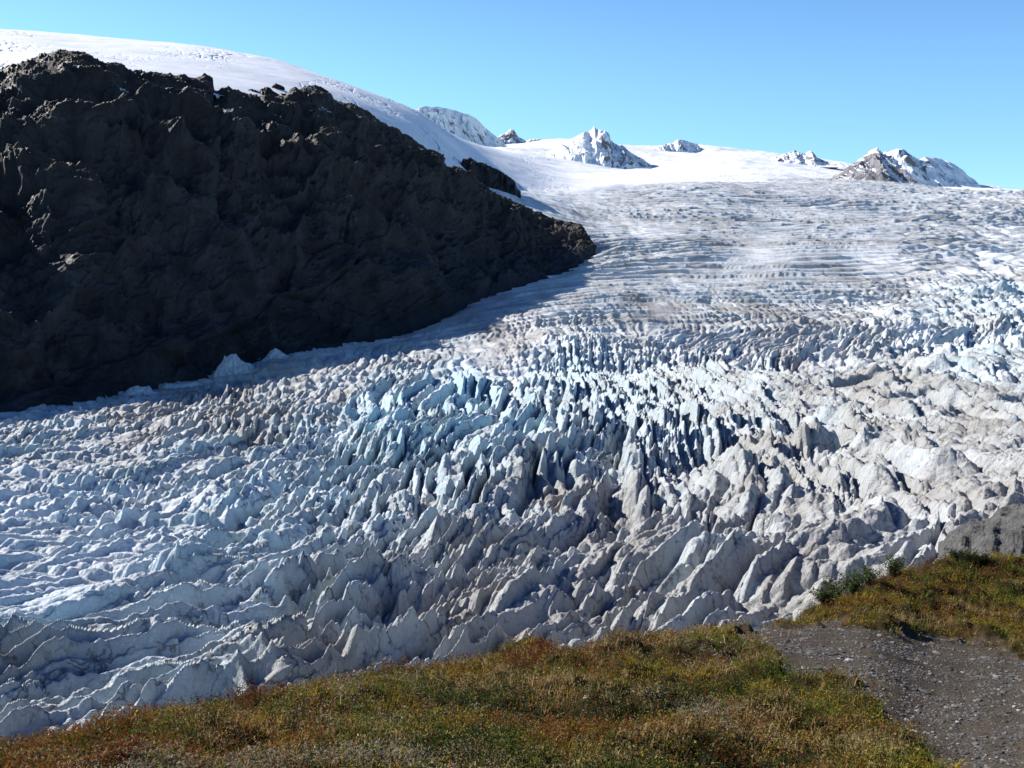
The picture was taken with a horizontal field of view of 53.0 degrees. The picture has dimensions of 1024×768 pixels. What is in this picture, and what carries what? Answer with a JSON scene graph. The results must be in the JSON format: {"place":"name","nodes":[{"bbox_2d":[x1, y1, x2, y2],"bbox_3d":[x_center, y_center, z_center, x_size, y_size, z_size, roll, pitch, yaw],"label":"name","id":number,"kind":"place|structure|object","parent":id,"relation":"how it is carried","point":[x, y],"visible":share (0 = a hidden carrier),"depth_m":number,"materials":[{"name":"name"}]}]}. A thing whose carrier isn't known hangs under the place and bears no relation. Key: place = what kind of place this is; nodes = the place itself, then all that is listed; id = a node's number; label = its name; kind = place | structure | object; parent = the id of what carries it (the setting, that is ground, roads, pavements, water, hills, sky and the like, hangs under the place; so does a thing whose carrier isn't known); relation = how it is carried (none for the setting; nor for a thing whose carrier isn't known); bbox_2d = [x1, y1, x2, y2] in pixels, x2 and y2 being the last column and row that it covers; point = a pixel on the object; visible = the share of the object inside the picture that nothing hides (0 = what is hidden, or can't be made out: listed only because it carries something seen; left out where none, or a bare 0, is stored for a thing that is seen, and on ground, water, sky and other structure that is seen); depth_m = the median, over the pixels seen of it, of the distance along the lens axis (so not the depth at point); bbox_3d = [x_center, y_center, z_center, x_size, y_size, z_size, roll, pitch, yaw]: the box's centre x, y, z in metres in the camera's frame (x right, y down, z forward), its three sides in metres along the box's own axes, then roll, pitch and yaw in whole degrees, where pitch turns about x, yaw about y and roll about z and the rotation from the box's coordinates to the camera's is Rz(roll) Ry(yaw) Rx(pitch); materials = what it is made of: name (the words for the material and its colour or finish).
{"place":"outdoors","nodes":[
{"label":"outdoors","id":0,"kind":"place"},
{"bbox_2d":[0,49,596,411],"bbox_3d":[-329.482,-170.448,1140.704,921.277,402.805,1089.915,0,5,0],"label":"rock cliff","id":1,"kind":"structure","parent":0,"point":[156,229],"depth_m":986.89,"materials":[{"name":"grey stone"}]},
{"bbox_2d":[416,106,506,146],"bbox_3d":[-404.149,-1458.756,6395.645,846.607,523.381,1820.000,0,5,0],"label":"mountain","id":2,"kind":"structure","parent":0,"point":[468,127],"depth_m":6435.63,"materials":[{"name":"white snow"}]},
{"bbox_2d":[0,29,1018,192],"bbox_3d":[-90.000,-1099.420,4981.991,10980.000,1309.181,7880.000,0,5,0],"label":"icefield","id":3,"kind":"structure","parent":0,"point":[529,165],"depth_m":2039.10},
{"bbox_2d":[249,87,279,96],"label":"rock outcrop","id":4,"kind":"object","parent":3,"relation":"on","point":[266,91],"visible":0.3,"depth_m":1381.07,"materials":[{"name":"grey stone"}]},
{"bbox_2d":[272,83,284,89],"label":"rock outcrop","id":5,"kind":"object","parent":3,"relation":"on","point":[276,85],"visible":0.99,"depth_m":1464.12,"materials":[{"name":"black stone"}]},
{"bbox_2d":[461,157,520,198],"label":"rock outcrop","id":6,"kind":"object","parent":3,"relation":"on","point":[489,176],"visible":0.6,"depth_m":1783.18,"materials":[{"name":"grey stone"}]},
{"bbox_2d":[0,178,1023,744],"bbox_3d":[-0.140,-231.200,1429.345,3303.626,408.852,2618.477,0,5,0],"label":"glacier","id":7,"kind":"object","parent":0,"point":[680,406],"visible":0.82,"depth_m":423.98,"materials":[{"name":"white ice"}]},
{"bbox_2d":[122,385,159,396],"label":"snow heap","id":8,"kind":"object","parent":7,"relation":"on","point":[140,390],"visible":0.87,"depth_m":789.61,"materials":[{"name":"white snow"}]},
{"bbox_2d":[160,381,203,388],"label":"snow heap","id":9,"kind":"object","parent":7,"relation":"on","point":[173,386],"visible":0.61,"depth_m":815.53,"materials":[{"name":"white snow"}]},
{"bbox_2d":[213,353,253,378],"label":"snow heap","id":10,"kind":"object","parent":7,"relation":"on","point":[232,364],"visible":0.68,"depth_m":846.28,"materials":[{"name":"white snow"}]},
{"bbox_2d":[261,348,289,361],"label":"snow heap","id":11,"kind":"object","parent":7,"relation":"on","point":[275,353],"visible":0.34,"depth_m":897.07,"materials":[{"name":"white snow"}]},
{"bbox_2d":[0,0,1023,189],"label":"sky","id":12,"kind":"structure","parent":0,"point":[835,80],"materials":[{"name":"blue"}]},
{"bbox_2d":[1,556,1023,767],"bbox_3d":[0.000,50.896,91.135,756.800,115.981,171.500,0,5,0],"label":"hillside","id":13,"kind":"structure","parent":0,"point":[965,631],"depth_m":8.03,"materials":[{"name":"green plant"}]},
{"bbox_2d":[0,548,1023,767],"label":"heath plants","id":14,"kind":"object","parent":13,"relation":"on","point":[146,743],"visible":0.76,"depth_m":5.48,"materials":[{"name":"green plant"}]},
{"bbox_2d":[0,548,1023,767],"bbox_3d":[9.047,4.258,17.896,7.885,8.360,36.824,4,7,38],"label":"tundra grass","id":15,"kind":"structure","parent":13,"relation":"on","point":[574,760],"depth_m":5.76,"materials":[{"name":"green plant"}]},
{"bbox_2d":[806,584,839,604],"bbox_3d":[4.558,3.087,14.947,0.427,0.349,0.396,-3,6,-28],"label":"willow shrub","id":16,"kind":"object","parent":13,"relation":"on","point":[829,594],"visible":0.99,"depth_m":14.95,"materials":[{"name":"green plant"}]},
{"bbox_2d":[820,576,847,597],"bbox_3d":[5.270,3.349,16.770,0.508,0.416,0.556,0,5,0],"label":"willow shrub","id":17,"kind":"object","parent":13,"relation":"on","point":[827,583],"visible":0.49,"depth_m":16.74,"materials":[{"name":"green plant"}]},
{"bbox_2d":[835,569,873,593],"bbox_3d":[5.321,3.068,15.922,0.496,0.436,0.501,-2,5,-17],"label":"willow shrub","id":18,"kind":"object","parent":13,"relation":"on","point":[854,586],"visible":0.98,"depth_m":15.86,"materials":[{"name":"green plant"}]},
{"bbox_2d":[854,563,884,584],"bbox_3d":[6.039,3.208,17.275,0.503,0.410,0.466,0,5,0],"label":"willow shrub","id":19,"kind":"object","parent":13,"relation":"on","point":[866,571],"visible":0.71,"depth_m":17.30,"materials":[{"name":"green plant"}]},
{"bbox_2d":[738,620,1023,767],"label":"gravel","id":20,"kind":"structure","parent":13,"relation":"on","point":[996,677],"depth_m":8.06,"materials":[{"name":"grey gravel"}]},
{"bbox_2d":[876,555,907,575],"bbox_3d":[6.992,3.281,18.716,0.489,0.454,0.545,-3,6,-34],"label":"willow shrub","id":21,"kind":"object","parent":13,"relation":"on","point":[894,566],"visible":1,"depth_m":18.64,"materials":[{"name":"green plant"}]},
{"bbox_2d":[943,545,981,561],"bbox_3d":[9.279,3.522,21.095,0.728,0.367,0.741,1,5,15],"label":"willow shrub","id":22,"kind":"object","parent":13,"relation":"on","point":[954,554],"visible":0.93,"depth_m":21.11,"materials":[{"name":"green plant"}]},
{"bbox_2d":[938,503,1023,558],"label":"bedrock outcrop","id":23,"kind":"object","parent":13,"relation":"on","point":[1001,529],"visible":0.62,"depth_m":119.73,"materials":[{"name":"grey stone"}]},
{"bbox_2d":[965,548,1004,565],"bbox_3d":[9.590,3.537,20.936,0.719,0.338,0.753,0,5,0],"label":"willow shrub","id":24,"kind":"object","parent":13,"relation":"on","point":[982,559],"visible":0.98,"depth_m":20.76,"materials":[{"name":"green plant"}]},
{"bbox_2d":[498,129,526,143],"bbox_3d":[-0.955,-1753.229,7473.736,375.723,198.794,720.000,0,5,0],"label":"mountain","id":25,"kind":"structure","parent":0,"point":[510,136],"depth_m":7345.89,"materials":[{"name":"white snow"}]},
{"bbox_2d":[525,139,541,142],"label":"mountain","id":26,"kind":"structure","parent":0,"point":[531,140],"depth_m":7093.77,"materials":[{"name":"white snow"}]},
{"bbox_2d":[546,126,652,168],"bbox_3d":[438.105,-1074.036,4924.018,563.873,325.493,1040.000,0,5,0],"label":"mountain","id":27,"kind":"structure","parent":0,"point":[594,146],"depth_m":4700.83,"materials":[{"name":"white snow"}]},
{"bbox_2d":[653,139,703,152],"bbox_3d":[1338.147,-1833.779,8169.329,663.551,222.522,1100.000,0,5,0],"label":"mountain","id":28,"kind":"structure","parent":0,"point":[679,145],"depth_m":8043.30,"materials":[{"name":"white snow"}]},
{"bbox_2d":[770,150,847,168],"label":"mountain","id":29,"kind":"structure","parent":0,"point":[809,158],"depth_m":6216.84,"materials":[{"name":"white snow"}]},
{"bbox_2d":[831,148,962,187],"bbox_3d":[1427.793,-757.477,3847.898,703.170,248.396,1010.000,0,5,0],"label":"mountain","id":30,"kind":"structure","parent":0,"point":[897,165],"depth_m":3661.39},
{"bbox_2d":[921,157,1000,188],"bbox_3d":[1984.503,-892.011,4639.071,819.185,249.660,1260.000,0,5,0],"label":"mountain","id":31,"kind":"structure","parent":0,"point":[957,174],"depth_m":4505.40,"materials":[{"name":"white snow"}]}
]}

